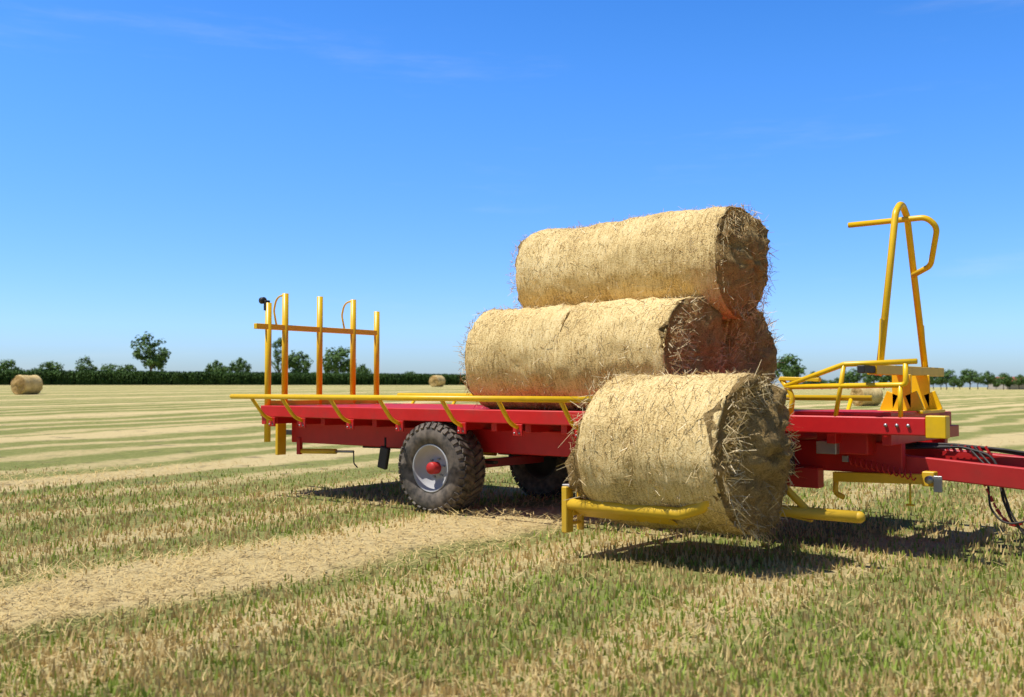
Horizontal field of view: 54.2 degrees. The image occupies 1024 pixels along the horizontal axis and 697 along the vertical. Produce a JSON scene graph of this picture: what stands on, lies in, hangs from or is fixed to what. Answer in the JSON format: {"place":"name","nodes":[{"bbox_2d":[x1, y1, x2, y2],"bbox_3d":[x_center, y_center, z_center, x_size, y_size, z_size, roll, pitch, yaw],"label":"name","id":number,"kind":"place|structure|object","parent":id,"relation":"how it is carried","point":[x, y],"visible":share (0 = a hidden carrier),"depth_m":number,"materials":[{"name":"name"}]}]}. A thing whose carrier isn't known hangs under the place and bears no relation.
{"place":"outdoors","nodes":[
{"label":"outdoors","id":0,"kind":"place"},
{"bbox_2d":[0,385,1023,696],"bbox_3d":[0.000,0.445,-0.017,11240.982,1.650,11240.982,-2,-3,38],"label":"ground","id":1,"kind":"structure","parent":0,"point":[126,429],"depth_m":8.27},
{"bbox_2d":[0,359,22,370],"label":"tree","id":2,"kind":"object","parent":1,"relation":"on","point":[5,365],"visible":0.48,"depth_m":398.17,"materials":[{"name":"green plant"}]},
{"bbox_2d":[11,375,42,394],"bbox_3d":[-25.220,1.913,51.950,1.137,1.139,1.425,-1,-2,20],"label":"bale","id":3,"kind":"object","parent":1,"relation":"on","point":[26,384],"visible":0.94,"depth_m":51.52},
{"bbox_2d":[38,361,64,370],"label":"tree","id":4,"kind":"object","parent":1,"relation":"on","point":[50,366],"visible":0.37,"depth_m":328.82,"materials":[{"name":"green plant"}]},
{"bbox_2d":[75,355,97,371],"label":"tree","id":5,"kind":"object","parent":1,"relation":"on","point":[80,366],"visible":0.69,"depth_m":378.31,"materials":[{"name":"green plant"}]},
{"bbox_2d":[98,363,117,370],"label":"tree","id":6,"kind":"object","parent":1,"relation":"on","point":[110,367],"visible":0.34,"depth_m":368.82,"materials":[{"name":"green plant"}]},
{"bbox_2d":[116,364,136,371],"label":"tree","id":7,"kind":"object","parent":1,"relation":"on","point":[128,367],"visible":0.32,"depth_m":348.93,"materials":[{"name":"green plant"}]},
{"bbox_2d":[130,331,170,370],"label":"tree","id":8,"kind":"object","parent":1,"relation":"on","point":[158,360],"visible":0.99,"depth_m":343.30,"materials":[{"name":"green plant"}]},
{"bbox_2d":[204,360,224,371],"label":"tree","id":9,"kind":"object","parent":1,"relation":"on","point":[215,364],"visible":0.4,"depth_m":358.84,"materials":[{"name":"green plant"}]},
{"bbox_2d":[213,365,230,372],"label":"tree","id":10,"kind":"object","parent":1,"relation":"on","point":[225,369],"visible":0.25,"depth_m":338.94,"materials":[{"name":"green plant"}]},
{"bbox_2d":[0,369,466,384],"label":"hedge","id":11,"kind":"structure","parent":1,"relation":"on","point":[83,377],"depth_m":161.53,"materials":[{"name":"green plant"}]},
{"bbox_2d":[228,357,251,372],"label":"tree","id":12,"kind":"object","parent":1,"relation":"on","point":[241,365],"visible":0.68,"depth_m":348.71,"materials":[{"name":"green plant"}]},
{"bbox_2d":[271,337,288,372],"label":"tree","id":13,"kind":"object","parent":1,"relation":"on","point":[277,343],"visible":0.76,"depth_m":329.66,"materials":[{"name":"green plant"}]},
{"bbox_2d":[288,350,313,372],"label":"tree","id":14,"kind":"object","parent":1,"relation":"on","point":[294,358],"visible":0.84,"depth_m":333.62,"materials":[{"name":"green plant"}]},
{"bbox_2d":[323,346,356,372],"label":"tree","id":15,"kind":"object","parent":1,"relation":"on","point":[338,355],"visible":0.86,"depth_m":342.92,"materials":[{"name":"green plant"}]},
{"bbox_2d":[356,363,371,373],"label":"tree","id":16,"kind":"object","parent":1,"relation":"on","point":[362,369],"visible":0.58,"depth_m":388.56,"materials":[{"name":"green plant"}]},
{"bbox_2d":[429,375,445,386],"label":"bale","id":17,"kind":"object","parent":1,"relation":"on","point":[437,380],"visible":0.99,"depth_m":88.49},
{"bbox_2d":[0,433,1023,696],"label":"blades","id":18,"kind":"object","parent":1,"relation":"on","point":[840,679],"visible":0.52,"depth_m":5.59,"materials":[{"name":"green plant"}]},
{"bbox_2d":[230,201,1023,534],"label":"bale trailer","id":19,"kind":"object","parent":1,"relation":"on","point":[906,431],"visible":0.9,"depth_m":9.12,"materials":[{"name":"red paint"}]},
{"bbox_2d":[454,301,583,410],"bbox_3d":[0.244,0.115,9.959,1.350,1.168,1.170,-2,14,38],"label":"bale","id":20,"kind":"object","parent":19,"relation":"on","point":[509,352],"visible":0.62,"depth_m":9.59},
{"bbox_2d":[552,290,730,410],"bbox_3d":[1.206,0.076,9.191,1.363,1.174,1.170,-2,-18,38],"label":"bale","id":21,"kind":"object","parent":19,"relation":"on","point":[672,335],"visible":0.68,"depth_m":8.87},
{"bbox_2d":[556,359,801,553],"bbox_3d":[1.243,0.771,7.326,1.586,1.292,1.311,-2,37,38],"label":"bale","id":22,"kind":"object","parent":19,"relation":"on","point":[721,443],"visible":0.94,"depth_m":6.92},
{"bbox_2d":[718,294,784,383],"bbox_3d":[1.898,0.094,9.993,1.376,1.197,1.241,-2,6,38],"label":"bale","id":23,"kind":"object","parent":19,"relation":"on","point":[747,348],"visible":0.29,"depth_m":9.56},
{"bbox_2d":[605,203,778,328],"bbox_3d":[1.719,-0.771,9.496,1.378,1.216,1.207,-2,31,38],"label":"bale","id":24,"kind":"object","parent":23,"relation":"on","point":[716,257],"visible":0.85,"depth_m":9.12},
{"bbox_2d":[775,353,806,378],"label":"tree","id":25,"kind":"object","parent":1,"relation":"on","point":[788,370],"visible":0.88,"depth_m":297.44,"materials":[{"name":"green plant"}]},
{"bbox_2d":[808,371,819,389],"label":"tree","id":26,"kind":"object","parent":1,"relation":"on","point":[809,382],"visible":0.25,"depth_m":453.68,"materials":[{"name":"green plant"}]},
{"bbox_2d":[844,370,856,389],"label":"tree","id":27,"kind":"object","parent":1,"relation":"on","point":[847,377],"visible":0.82,"depth_m":458.85,"materials":[{"name":"green plant"}]},
{"bbox_2d":[850,367,865,382],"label":"tree","id":28,"kind":"object","parent":1,"relation":"on","point":[859,376],"visible":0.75,"depth_m":457.64,"materials":[{"name":"green plant"}]},
{"bbox_2d":[850,388,882,405],"bbox_3d":[17.691,2.385,49.954,1.412,1.139,1.101,1,-2,-20],"label":"bale","id":29,"kind":"object","parent":1,"relation":"on","point":[876,394],"visible":0.59,"depth_m":49.58},
{"bbox_2d":[864,373,880,382],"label":"tree","id":30,"kind":"object","parent":1,"relation":"on","point":[871,378],"visible":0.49,"depth_m":437.79,"materials":[{"name":"green plant"}]},
{"bbox_2d":[876,375,891,389],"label":"tree","id":31,"kind":"object","parent":1,"relation":"on","point":[883,378],"visible":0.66,"depth_m":444.97,"materials":[{"name":"green plant"}]},
{"bbox_2d":[930,376,939,389],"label":"tree","id":32,"kind":"object","parent":1,"relation":"on","point":[935,381],"visible":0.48,"depth_m":459.95,"materials":[{"name":"green plant"}]},
{"bbox_2d":[937,369,956,389],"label":"tree","id":33,"kind":"object","parent":1,"relation":"on","point":[945,378],"visible":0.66,"depth_m":450.45,"materials":[{"name":"green plant"}]},
{"bbox_2d":[948,376,959,386],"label":"tree","id":34,"kind":"object","parent":1,"relation":"on","point":[953,381],"visible":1,"depth_m":441.56,"materials":[{"name":"green plant"}]},
{"bbox_2d":[958,369,980,389],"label":"tree","id":35,"kind":"object","parent":1,"relation":"on","point":[967,377],"visible":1,"depth_m":441.67,"materials":[{"name":"green plant"}]},
{"bbox_2d":[972,371,982,388],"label":"tree","id":36,"kind":"object","parent":1,"relation":"on","point":[977,383],"visible":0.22,"depth_m":463.61,"materials":[{"name":"green plant"}]},
{"bbox_2d":[979,371,995,389],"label":"tree","id":37,"kind":"object","parent":1,"relation":"on","point":[987,377],"visible":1,"depth_m":453.82,"materials":[{"name":"green plant"}]},
{"bbox_2d":[991,378,1000,388],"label":"tree","id":38,"kind":"object","parent":1,"relation":"on","point":[995,385],"visible":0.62,"depth_m":466.76,"materials":[{"name":"green plant"}]},
{"bbox_2d":[996,373,1011,389],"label":"tree","id":39,"kind":"object","parent":1,"relation":"on","point":[1005,380],"visible":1,"depth_m":429.28,"materials":[{"name":"green plant"}]},
{"bbox_2d":[988,377,1023,388],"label":"building","id":40,"kind":"structure","parent":1,"relation":"on","point":[1011,387],"depth_m":472.93,"materials":[{"name":"white"}]},
{"bbox_2d":[1004,378,1015,389],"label":"tree","id":41,"kind":"object","parent":1,"relation":"on","point":[1010,384],"visible":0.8,"depth_m":431.58,"materials":[{"name":"green plant"}]},
{"bbox_2d":[1013,374,1023,389],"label":"tree","id":42,"kind":"object","parent":1,"relation":"on","point":[1019,380],"visible":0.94,"depth_m":453.26,"materials":[{"name":"green plant"}]},
{"bbox_2d":[0,0,1023,386],"label":"sky","id":43,"kind":"structure","parent":0,"point":[168,168],"materials":[{"name":"blue"}]},
{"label":"bale","id":44,"kind":"object","parent":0,"visible":0},
{"bbox_2d":[506,216,629,308],"bbox_3d":[0.747,-0.729,10.275,1.325,1.156,1.163,-2,-26,38],"label":"bale","id":45,"kind":"object","parent":44,"relation":"on","point":[559,266],"visible":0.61,"depth_m":9.91}
]}

